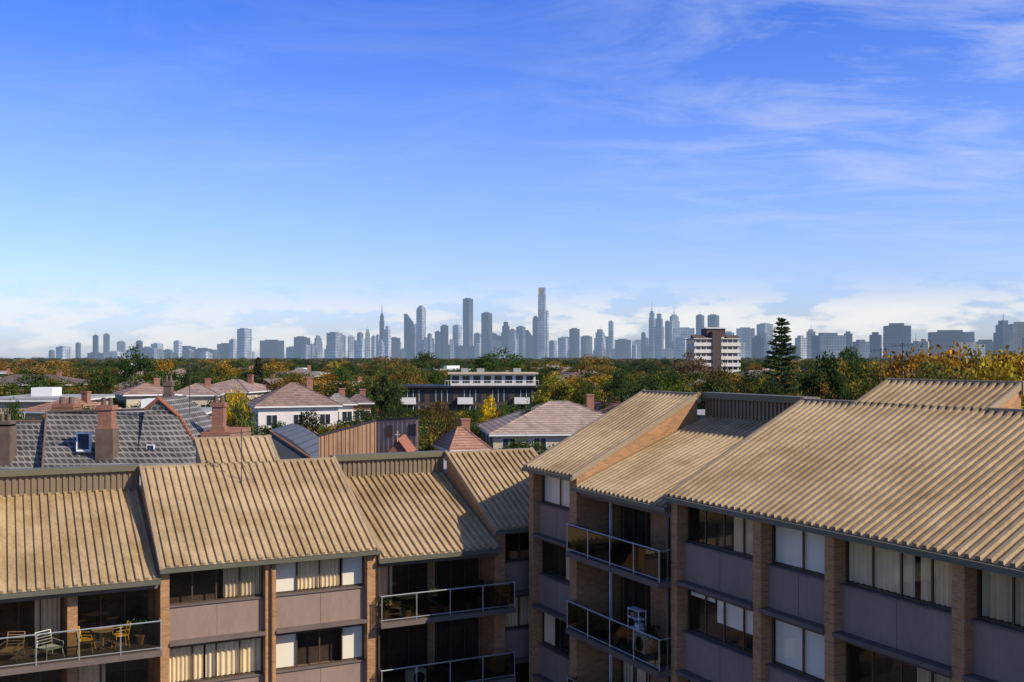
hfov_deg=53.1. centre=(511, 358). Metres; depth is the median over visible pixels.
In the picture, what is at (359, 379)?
suburban house
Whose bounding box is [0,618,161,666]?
recess balcony rails
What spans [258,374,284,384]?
suburban house
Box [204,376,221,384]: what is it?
tree
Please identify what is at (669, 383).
tree
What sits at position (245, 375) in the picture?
tree
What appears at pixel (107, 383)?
tree
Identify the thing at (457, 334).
skyscraper
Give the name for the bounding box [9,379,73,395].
tree
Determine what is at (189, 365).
television aerial
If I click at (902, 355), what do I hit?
television aerial
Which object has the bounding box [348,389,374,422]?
house
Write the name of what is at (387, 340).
skyscraper
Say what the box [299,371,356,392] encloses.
tree
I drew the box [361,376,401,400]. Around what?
tree
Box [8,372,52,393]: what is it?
tree
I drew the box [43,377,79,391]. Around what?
tree
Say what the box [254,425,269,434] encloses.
tree
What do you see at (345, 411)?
white house
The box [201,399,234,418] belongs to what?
tree
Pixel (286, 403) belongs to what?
white house
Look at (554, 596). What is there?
wing spandrels
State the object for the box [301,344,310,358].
skyscraper
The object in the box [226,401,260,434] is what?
tree
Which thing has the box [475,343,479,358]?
skyscraper
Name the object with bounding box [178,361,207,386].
tree
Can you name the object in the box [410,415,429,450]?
tree
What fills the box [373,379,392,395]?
tree
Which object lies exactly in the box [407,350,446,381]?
tree
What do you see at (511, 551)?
windows
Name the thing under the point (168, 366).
autumn tree
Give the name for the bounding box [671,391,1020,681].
wing brick walls
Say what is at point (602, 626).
wooden chair
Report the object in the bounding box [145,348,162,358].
city building
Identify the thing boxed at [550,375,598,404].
tree
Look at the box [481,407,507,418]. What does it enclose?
tree
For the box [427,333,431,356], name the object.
skyscraper
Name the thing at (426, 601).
recess door frames
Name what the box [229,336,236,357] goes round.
skyscraper
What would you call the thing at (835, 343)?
city building
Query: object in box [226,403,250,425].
tree
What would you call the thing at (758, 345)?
city building
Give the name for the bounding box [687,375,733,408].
tree
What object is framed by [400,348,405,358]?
city building
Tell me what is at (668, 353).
city building
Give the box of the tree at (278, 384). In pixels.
[263,373,328,396]
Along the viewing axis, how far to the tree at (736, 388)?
158.73 m
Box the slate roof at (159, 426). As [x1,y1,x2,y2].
[0,395,211,468]
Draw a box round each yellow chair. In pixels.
[76,626,95,654]
[111,620,130,649]
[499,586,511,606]
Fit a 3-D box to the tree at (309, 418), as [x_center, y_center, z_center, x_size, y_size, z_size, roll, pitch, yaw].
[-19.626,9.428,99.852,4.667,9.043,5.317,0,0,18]
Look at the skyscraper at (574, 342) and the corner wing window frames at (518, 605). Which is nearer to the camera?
the corner wing window frames at (518, 605)
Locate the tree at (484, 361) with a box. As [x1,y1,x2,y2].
[470,347,527,371]
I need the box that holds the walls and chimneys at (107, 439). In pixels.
[0,382,250,464]
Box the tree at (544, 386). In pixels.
[525,371,574,404]
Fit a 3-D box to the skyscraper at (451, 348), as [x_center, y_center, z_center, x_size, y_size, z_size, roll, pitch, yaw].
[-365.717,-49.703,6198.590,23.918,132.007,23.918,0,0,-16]
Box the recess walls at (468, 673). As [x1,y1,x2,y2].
[377,558,515,681]
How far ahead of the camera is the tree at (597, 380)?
180.76 m
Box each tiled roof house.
[0,371,88,393]
[18,391,121,419]
[112,378,182,407]
[156,367,192,383]
[177,378,225,417]
[211,375,270,401]
[276,365,323,380]
[431,418,492,450]
[476,394,602,451]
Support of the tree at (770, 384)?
on the ground
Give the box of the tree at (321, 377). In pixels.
[314,372,358,380]
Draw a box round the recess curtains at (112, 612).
[0,589,146,681]
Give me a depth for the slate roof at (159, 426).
58.20 m
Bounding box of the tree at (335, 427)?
[328,423,360,430]
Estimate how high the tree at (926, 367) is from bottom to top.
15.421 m
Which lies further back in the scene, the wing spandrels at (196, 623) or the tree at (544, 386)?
the tree at (544, 386)
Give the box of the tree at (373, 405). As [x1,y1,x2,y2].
[354,392,376,414]
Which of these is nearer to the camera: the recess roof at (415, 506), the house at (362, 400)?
the recess roof at (415, 506)
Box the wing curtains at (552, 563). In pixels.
[544,476,569,650]
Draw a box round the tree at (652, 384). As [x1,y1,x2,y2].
[629,375,662,396]
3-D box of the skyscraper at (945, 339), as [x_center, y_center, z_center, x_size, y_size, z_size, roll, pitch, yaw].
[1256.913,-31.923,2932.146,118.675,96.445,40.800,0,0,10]
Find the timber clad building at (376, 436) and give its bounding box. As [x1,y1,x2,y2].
[318,417,418,457]
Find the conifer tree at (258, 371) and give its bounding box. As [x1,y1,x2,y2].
[253,357,264,382]
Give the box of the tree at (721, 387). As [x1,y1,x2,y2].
[701,380,735,408]
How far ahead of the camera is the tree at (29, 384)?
134.46 m
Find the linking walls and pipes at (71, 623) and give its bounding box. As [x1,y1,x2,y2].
[65,502,667,681]
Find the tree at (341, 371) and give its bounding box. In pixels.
[325,365,358,386]
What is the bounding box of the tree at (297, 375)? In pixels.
[286,371,313,381]
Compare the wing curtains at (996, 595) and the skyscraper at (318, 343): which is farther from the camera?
the skyscraper at (318, 343)
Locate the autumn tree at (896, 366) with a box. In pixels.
[858,346,950,394]
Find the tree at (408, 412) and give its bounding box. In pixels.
[397,408,413,417]
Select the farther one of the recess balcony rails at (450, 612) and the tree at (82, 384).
the tree at (82, 384)
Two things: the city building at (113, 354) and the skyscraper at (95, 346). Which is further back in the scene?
the skyscraper at (95, 346)
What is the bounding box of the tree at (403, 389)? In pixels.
[360,370,410,407]
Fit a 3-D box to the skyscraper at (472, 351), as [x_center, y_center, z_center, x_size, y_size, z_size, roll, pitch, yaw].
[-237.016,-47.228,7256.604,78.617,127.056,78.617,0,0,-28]
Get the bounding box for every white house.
[246,377,342,434]
[328,388,357,422]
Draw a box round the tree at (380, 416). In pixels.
[379,413,400,418]
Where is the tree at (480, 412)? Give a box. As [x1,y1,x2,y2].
[469,407,489,430]
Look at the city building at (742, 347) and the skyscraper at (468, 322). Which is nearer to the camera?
the city building at (742, 347)
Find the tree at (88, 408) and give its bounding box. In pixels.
[82,405,95,409]
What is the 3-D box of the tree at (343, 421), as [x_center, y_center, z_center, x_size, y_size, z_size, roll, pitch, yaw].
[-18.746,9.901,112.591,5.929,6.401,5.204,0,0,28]
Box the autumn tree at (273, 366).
[254,361,290,378]
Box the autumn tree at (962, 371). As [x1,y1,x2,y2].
[940,343,1023,407]
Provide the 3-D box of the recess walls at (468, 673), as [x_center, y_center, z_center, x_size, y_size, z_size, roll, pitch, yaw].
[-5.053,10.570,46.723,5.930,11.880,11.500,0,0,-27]
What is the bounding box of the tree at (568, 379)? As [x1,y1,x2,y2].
[533,372,596,405]
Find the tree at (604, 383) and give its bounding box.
[597,379,639,401]
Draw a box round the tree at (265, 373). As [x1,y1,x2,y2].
[259,370,278,378]
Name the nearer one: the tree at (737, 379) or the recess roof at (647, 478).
the recess roof at (647, 478)
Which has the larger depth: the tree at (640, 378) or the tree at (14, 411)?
the tree at (640, 378)
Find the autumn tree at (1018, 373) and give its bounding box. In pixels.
[1003,350,1023,408]
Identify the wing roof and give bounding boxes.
[139,434,380,573]
[444,447,537,534]
[522,389,704,480]
[662,378,1023,578]
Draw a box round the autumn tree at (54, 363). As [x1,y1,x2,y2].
[29,358,84,377]
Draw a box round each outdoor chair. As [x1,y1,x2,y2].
[613,538,627,561]
[632,542,651,570]
[654,548,670,575]
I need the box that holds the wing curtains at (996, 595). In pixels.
[690,507,1023,681]
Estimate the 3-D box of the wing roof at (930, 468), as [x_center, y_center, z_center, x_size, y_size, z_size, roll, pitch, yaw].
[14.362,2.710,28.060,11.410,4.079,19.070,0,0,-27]
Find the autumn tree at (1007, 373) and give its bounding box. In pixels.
[958,356,1023,408]
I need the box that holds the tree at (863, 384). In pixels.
[842,378,869,399]
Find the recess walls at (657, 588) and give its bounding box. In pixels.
[565,503,670,681]
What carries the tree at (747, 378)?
on the ground
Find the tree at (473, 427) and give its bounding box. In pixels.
[439,415,481,437]
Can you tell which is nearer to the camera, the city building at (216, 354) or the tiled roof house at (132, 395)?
the tiled roof house at (132, 395)
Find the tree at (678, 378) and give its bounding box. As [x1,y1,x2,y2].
[660,367,687,391]
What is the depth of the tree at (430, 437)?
94.17 m
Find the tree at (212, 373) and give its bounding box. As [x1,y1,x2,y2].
[190,367,237,384]
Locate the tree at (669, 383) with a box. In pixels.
[638,373,692,391]
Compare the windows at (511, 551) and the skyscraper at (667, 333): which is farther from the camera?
the skyscraper at (667, 333)
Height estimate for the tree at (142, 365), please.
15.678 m
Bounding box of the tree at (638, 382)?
[630,378,645,394]
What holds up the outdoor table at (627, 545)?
on the recess walls at (657, 588)
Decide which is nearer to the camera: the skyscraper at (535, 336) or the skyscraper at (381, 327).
the skyscraper at (381, 327)
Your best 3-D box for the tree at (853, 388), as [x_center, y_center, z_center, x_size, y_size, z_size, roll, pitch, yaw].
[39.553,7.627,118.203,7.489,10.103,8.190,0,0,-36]
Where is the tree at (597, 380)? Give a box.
[584,374,618,389]
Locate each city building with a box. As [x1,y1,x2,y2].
[49,350,54,357]
[87,352,102,358]
[107,351,125,358]
[143,346,154,357]
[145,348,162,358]
[164,352,177,358]
[183,349,193,358]
[194,348,211,358]
[200,352,211,358]
[207,350,219,358]
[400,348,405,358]
[612,348,614,358]
[662,348,673,358]
[738,341,745,358]
[752,328,764,358]
[773,343,794,357]
[795,335,806,359]
[811,333,845,358]
[853,340,868,358]
[869,332,881,358]
[911,340,918,356]
[919,339,928,355]
[950,342,984,357]
[976,340,992,357]
[1021,337,1023,353]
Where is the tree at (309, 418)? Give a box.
[294,409,329,434]
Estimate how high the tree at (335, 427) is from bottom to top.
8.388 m
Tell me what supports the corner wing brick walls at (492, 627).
on the ground
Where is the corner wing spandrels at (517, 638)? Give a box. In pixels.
[505,559,528,664]
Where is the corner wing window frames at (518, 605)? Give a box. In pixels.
[505,533,528,681]
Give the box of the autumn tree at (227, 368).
[211,360,241,377]
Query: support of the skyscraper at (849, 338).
on the ground
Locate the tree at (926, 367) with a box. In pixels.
[904,355,966,379]
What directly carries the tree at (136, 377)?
on the ground
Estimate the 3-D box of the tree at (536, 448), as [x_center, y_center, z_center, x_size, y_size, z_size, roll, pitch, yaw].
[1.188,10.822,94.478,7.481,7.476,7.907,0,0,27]
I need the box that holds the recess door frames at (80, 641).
[18,589,147,681]
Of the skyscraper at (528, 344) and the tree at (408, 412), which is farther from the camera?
the skyscraper at (528, 344)
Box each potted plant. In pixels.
[119,620,134,641]
[131,617,149,644]
[377,597,391,618]
[398,603,412,618]
[427,588,441,613]
[439,597,453,612]
[474,579,487,604]
[578,533,593,553]
[610,624,625,642]
[643,624,659,654]
[655,636,670,662]
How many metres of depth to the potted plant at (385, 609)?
41.05 m
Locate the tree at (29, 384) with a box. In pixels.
[9,381,43,394]
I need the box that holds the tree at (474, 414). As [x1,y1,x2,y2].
[460,408,480,437]
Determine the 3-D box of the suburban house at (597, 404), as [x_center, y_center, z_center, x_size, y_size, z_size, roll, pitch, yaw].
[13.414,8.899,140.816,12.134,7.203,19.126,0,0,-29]
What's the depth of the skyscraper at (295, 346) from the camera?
7260.09 m
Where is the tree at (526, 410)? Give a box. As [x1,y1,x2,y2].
[520,401,534,414]
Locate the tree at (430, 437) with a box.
[418,424,442,450]
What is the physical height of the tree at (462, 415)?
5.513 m
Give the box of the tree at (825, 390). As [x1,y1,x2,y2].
[795,382,845,399]
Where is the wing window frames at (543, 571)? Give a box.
[542,475,569,656]
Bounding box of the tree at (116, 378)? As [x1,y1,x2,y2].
[97,370,122,385]
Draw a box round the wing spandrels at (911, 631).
[675,541,1023,681]
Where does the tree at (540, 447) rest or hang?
on the ground
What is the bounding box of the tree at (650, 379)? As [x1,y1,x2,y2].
[631,372,674,390]
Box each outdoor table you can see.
[91,627,113,651]
[395,593,418,612]
[618,542,645,565]
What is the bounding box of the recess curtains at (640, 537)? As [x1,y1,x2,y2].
[624,506,649,681]
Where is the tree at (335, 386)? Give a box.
[317,378,354,396]
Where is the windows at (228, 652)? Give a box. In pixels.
[169,556,361,681]
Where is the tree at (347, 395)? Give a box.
[335,386,371,412]
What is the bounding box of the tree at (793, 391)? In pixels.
[785,381,800,395]
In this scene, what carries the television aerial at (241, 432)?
on the wing roof at (210, 511)
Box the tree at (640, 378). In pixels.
[625,371,652,384]
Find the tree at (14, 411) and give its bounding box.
[0,396,28,419]
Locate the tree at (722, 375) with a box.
[699,358,737,408]
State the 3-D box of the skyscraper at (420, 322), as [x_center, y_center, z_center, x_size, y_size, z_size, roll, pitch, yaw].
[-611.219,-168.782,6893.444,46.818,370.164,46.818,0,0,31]
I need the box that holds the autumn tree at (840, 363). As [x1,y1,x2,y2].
[817,357,859,393]
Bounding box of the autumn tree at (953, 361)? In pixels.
[908,339,984,378]
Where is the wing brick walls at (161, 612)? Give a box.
[140,450,376,681]
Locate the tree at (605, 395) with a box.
[595,390,617,401]
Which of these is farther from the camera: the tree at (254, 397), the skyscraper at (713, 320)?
the skyscraper at (713, 320)
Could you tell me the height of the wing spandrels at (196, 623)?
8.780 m
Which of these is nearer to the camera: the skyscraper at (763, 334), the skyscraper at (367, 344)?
the skyscraper at (763, 334)
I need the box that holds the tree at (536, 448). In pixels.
[499,436,553,454]
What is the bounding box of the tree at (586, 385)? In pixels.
[570,380,603,404]
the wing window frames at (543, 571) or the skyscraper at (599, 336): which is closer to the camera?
the wing window frames at (543, 571)
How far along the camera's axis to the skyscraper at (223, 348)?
7393.79 m
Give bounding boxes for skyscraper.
[56,346,70,358]
[75,342,80,357]
[93,332,98,358]
[103,331,109,358]
[117,341,125,351]
[136,340,142,358]
[151,343,162,348]
[173,340,181,357]
[182,346,195,356]
[217,343,228,358]
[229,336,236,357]
[237,328,251,358]
[260,340,283,358]
[286,345,293,358]
[294,336,303,358]
[297,337,309,357]
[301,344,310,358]
[310,344,314,357]
[313,344,317,358]
[314,335,322,358]
[326,332,342,358]
[342,335,345,358]
[348,335,354,357]
[354,339,364,357]
[357,332,362,338]
[365,327,369,357]
[371,336,375,357]
[376,336,384,357]
[379,312,383,341]
[384,323,390,358]
[391,337,400,357]
[404,314,413,358]
[411,332,413,358]
[414,324,415,357]
[416,305,425,358]
[420,337,434,357]
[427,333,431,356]
[435,331,439,358]
[440,325,448,358]
[449,339,453,358]
[453,325,461,357]
[456,345,467,358]
[463,298,472,357]
[471,346,473,358]
[474,331,480,357]
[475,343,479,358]
[481,312,491,357]
[489,340,500,358]
[498,333,504,347]
[501,322,509,357]
[508,332,516,356]
[516,326,525,358]
[516,333,518,357]
[526,330,531,357]
[533,316,537,358]
[538,287,545,358]
[545,310,548,357]
[549,340,556,357]
[558,338,567,358]
[569,328,579,358]
[580,335,591,357]
[584,339,588,356]
[594,329,605,354]
[594,343,604,357]
[605,336,607,357]
[608,320,613,358]
[615,339,630,359]
[632,340,640,358]
[632,344,636,358]
[641,332,645,358]
[646,338,648,357]
[649,311,654,357]
[654,314,663,358]
[665,320,669,347]
[670,313,679,339]
[670,340,674,357]
[673,327,694,340]
[675,337,687,358]
[696,314,703,334]
[707,312,718,326]
[725,331,733,334]
[736,327,754,357]
[757,323,772,340]
[757,332,765,355]
[766,341,772,355]
[806,329,815,358]
[844,331,852,353]
[883,323,910,361]
[927,330,974,356]
[993,316,1012,354]
[1009,322,1023,356]
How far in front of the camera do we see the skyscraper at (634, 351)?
6200.71 m
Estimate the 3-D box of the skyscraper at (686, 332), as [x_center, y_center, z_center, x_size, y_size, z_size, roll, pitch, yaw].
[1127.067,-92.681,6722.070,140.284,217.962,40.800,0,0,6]
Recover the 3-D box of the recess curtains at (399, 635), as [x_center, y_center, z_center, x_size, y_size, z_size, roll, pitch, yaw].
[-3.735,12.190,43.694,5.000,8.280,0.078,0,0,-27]
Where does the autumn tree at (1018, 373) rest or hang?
on the ground
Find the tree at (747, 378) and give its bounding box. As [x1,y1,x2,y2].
[734,367,765,393]
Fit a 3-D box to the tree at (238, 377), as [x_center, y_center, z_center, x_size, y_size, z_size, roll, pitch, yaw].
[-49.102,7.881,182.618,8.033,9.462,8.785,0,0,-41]
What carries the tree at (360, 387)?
on the ground
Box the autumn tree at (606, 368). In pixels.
[566,353,624,377]
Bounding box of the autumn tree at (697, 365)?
[670,350,714,377]
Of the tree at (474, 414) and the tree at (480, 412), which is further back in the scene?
the tree at (480, 412)
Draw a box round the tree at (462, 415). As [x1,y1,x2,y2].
[447,410,478,434]
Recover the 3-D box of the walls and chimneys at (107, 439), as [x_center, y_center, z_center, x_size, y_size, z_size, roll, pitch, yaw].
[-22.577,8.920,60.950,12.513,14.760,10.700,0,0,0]
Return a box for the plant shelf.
[627,606,646,643]
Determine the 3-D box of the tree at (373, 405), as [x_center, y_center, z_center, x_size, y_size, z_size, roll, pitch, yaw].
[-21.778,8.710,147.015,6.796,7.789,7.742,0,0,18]
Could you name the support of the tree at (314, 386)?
on the ground
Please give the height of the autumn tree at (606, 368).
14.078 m
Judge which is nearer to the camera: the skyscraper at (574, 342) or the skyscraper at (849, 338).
the skyscraper at (849, 338)
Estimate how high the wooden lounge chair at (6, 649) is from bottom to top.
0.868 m
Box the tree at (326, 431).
[314,427,331,436]
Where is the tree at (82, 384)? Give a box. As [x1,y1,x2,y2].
[75,380,92,389]
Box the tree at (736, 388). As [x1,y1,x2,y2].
[732,377,759,393]
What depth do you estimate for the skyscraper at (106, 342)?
7224.51 m
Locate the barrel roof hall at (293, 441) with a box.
[269,423,318,458]
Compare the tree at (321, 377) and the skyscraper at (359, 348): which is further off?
the skyscraper at (359, 348)
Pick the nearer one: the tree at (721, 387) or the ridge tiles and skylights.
the ridge tiles and skylights
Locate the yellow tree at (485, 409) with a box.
[477,395,497,422]
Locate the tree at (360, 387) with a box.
[356,384,371,405]
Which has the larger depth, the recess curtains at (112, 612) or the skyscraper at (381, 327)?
the skyscraper at (381, 327)
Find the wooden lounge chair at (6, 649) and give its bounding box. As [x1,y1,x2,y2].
[0,631,25,662]
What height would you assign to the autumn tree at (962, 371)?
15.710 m
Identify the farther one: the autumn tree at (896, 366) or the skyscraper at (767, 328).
the skyscraper at (767, 328)
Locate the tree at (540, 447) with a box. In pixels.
[507,436,545,453]
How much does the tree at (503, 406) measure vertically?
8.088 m
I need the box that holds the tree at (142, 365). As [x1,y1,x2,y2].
[113,344,158,383]
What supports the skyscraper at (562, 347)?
on the ground
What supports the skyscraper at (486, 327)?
on the ground
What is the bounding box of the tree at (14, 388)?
[0,377,27,395]
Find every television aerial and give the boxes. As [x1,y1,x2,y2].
[176,363,201,413]
[229,429,254,481]
[870,348,889,382]
[890,343,913,378]
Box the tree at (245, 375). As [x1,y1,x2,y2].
[242,371,249,380]
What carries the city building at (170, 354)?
on the ground
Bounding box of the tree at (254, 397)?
[243,394,262,401]
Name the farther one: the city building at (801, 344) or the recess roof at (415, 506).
the city building at (801, 344)
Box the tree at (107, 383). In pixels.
[80,367,117,397]
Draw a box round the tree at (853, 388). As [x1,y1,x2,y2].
[844,381,863,397]
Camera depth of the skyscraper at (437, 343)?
6898.84 m
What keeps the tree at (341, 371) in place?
on the ground
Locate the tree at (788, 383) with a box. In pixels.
[777,376,802,394]
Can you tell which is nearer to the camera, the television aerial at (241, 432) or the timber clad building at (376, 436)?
the television aerial at (241, 432)
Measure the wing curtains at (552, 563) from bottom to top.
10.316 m
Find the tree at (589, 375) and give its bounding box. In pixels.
[578,372,607,381]
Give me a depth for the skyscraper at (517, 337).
6607.17 m
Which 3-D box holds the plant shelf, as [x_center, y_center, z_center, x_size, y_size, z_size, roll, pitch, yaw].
[4.517,9.738,37.029,0.340,1.325,0.760,0,0,-27]
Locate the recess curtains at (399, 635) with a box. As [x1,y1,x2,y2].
[377,558,476,676]
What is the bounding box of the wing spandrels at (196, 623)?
[169,584,367,681]
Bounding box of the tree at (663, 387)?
[645,383,672,390]
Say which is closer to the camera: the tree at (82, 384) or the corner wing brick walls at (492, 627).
the corner wing brick walls at (492, 627)
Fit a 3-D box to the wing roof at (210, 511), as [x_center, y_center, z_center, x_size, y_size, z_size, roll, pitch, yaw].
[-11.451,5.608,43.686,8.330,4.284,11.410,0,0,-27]
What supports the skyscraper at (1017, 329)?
on the ground
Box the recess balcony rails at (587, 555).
[566,523,669,681]
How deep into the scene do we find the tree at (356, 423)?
109.65 m
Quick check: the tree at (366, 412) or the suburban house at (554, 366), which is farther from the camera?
the suburban house at (554, 366)
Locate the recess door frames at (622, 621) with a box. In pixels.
[621,506,670,681]
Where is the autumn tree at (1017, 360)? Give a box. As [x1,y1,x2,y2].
[974,345,1023,405]
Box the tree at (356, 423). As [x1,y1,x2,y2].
[333,419,365,428]
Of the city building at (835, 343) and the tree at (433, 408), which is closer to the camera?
the tree at (433, 408)
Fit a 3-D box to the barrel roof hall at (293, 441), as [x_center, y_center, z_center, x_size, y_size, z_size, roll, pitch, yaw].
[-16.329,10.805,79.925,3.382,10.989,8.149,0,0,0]
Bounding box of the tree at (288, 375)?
[273,371,301,381]
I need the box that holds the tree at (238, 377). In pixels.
[222,376,246,380]
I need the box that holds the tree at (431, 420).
[401,406,443,429]
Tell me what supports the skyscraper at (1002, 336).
on the ground
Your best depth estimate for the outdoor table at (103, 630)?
36.69 m
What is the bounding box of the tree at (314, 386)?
[313,383,331,394]
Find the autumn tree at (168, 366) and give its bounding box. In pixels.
[153,357,174,372]
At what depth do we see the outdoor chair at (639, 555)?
36.16 m
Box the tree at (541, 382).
[535,377,553,397]
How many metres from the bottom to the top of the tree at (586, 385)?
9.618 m
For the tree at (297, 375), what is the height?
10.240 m
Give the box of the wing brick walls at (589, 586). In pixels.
[529,400,701,681]
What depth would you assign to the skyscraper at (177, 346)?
6854.11 m
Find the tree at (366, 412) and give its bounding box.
[345,407,379,424]
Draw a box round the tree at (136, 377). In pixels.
[117,372,164,389]
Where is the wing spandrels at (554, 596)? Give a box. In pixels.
[532,502,569,681]
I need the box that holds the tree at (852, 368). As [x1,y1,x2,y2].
[839,355,882,386]
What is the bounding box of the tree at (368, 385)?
[331,378,398,407]
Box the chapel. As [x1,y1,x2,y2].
[388,431,416,452]
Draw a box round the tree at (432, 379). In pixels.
[422,369,450,383]
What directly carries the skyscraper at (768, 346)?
on the ground
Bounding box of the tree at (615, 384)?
[599,368,632,409]
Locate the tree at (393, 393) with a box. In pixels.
[383,380,404,418]
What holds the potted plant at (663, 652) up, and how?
on the recess walls at (657, 588)
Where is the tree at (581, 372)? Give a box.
[570,370,590,381]
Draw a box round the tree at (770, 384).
[756,377,784,394]
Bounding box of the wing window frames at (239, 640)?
[169,556,363,681]
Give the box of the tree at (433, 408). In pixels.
[415,398,460,448]
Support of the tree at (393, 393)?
on the ground
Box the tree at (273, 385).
[265,378,285,392]
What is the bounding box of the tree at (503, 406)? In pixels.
[495,400,520,416]
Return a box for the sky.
[0,0,1023,358]
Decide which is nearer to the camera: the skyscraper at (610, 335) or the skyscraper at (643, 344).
the skyscraper at (643, 344)
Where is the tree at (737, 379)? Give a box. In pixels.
[697,373,760,403]
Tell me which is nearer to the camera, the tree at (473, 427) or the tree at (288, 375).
the tree at (473, 427)
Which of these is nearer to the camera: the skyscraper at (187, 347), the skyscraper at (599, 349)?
the skyscraper at (599, 349)
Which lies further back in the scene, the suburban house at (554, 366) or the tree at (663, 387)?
the suburban house at (554, 366)
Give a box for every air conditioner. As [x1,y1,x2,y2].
[405,667,425,681]
[632,631,652,654]
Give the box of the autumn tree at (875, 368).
[848,347,900,400]
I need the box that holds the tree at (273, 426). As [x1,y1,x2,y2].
[261,420,285,434]
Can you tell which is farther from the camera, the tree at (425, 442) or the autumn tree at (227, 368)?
the autumn tree at (227, 368)
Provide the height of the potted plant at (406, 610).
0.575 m
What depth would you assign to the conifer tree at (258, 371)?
189.65 m
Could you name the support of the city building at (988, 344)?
on the ground
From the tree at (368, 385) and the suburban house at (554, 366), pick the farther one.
the suburban house at (554, 366)
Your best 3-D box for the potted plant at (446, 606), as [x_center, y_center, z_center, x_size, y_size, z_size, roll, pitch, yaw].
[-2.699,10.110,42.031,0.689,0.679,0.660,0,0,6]
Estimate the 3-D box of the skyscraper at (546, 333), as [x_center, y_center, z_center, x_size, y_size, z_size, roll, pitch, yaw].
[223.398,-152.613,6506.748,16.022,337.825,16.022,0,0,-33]
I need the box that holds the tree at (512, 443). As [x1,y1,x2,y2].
[498,439,537,453]
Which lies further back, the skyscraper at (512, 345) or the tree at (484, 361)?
the skyscraper at (512, 345)
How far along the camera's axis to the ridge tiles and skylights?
59.16 m
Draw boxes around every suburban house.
[0,368,12,374]
[108,375,162,390]
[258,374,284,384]
[303,377,361,388]
[424,366,469,372]
[531,365,576,368]
[557,371,588,383]
[582,397,629,413]
[739,368,765,376]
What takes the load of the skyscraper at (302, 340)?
on the ground
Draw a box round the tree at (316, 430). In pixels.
[303,415,347,434]
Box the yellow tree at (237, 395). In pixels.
[225,385,252,426]
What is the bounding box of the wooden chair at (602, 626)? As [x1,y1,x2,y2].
[592,615,614,639]
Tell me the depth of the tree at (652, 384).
134.68 m
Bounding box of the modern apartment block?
[399,368,540,412]
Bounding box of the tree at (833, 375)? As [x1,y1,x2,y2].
[799,350,855,400]
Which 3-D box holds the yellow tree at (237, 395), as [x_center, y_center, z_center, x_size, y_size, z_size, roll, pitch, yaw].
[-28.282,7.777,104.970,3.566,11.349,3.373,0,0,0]
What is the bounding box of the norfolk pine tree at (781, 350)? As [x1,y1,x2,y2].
[759,317,805,395]
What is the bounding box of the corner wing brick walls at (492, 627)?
[445,460,504,672]
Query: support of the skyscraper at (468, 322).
on the ground
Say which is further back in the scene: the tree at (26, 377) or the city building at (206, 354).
the city building at (206, 354)
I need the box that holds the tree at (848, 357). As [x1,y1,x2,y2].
[828,346,868,376]
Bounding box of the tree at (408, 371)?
[392,364,430,383]
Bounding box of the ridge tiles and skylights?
[0,375,223,467]
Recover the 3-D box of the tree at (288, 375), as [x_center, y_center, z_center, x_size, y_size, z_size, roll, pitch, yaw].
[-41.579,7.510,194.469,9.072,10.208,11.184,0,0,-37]
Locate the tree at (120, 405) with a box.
[113,400,125,406]
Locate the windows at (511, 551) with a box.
[505,532,528,681]
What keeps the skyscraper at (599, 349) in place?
on the ground
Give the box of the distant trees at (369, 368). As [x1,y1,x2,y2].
[0,355,1023,390]
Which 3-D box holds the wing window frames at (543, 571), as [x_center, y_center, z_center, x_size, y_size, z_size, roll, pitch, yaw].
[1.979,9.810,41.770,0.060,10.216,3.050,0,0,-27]
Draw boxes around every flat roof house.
[0,387,114,419]
[116,398,211,416]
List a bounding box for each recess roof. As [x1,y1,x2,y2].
[0,463,160,602]
[330,450,502,566]
[571,392,819,516]
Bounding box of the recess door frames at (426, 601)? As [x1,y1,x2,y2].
[377,558,478,678]
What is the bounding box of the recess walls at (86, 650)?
[0,589,161,681]
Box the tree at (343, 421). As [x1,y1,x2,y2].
[330,420,347,429]
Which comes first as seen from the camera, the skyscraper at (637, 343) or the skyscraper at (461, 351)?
the skyscraper at (461, 351)
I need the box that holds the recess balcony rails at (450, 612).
[379,578,515,681]
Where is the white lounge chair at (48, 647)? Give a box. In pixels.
[34,629,64,660]
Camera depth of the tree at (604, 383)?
163.34 m
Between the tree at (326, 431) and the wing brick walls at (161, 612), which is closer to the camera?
the wing brick walls at (161, 612)
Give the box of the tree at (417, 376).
[390,369,427,400]
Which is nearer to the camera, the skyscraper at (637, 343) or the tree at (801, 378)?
the tree at (801, 378)
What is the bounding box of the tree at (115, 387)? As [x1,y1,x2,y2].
[67,383,120,393]
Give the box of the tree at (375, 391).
[370,384,381,410]
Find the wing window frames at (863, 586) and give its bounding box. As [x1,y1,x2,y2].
[688,507,1023,681]
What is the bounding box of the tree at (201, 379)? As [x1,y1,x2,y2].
[193,373,220,383]
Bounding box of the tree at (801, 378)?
[793,362,820,395]
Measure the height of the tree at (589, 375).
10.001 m
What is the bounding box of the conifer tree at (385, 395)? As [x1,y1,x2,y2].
[374,373,395,417]
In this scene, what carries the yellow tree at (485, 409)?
on the ground
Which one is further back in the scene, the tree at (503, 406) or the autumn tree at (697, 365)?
the autumn tree at (697, 365)

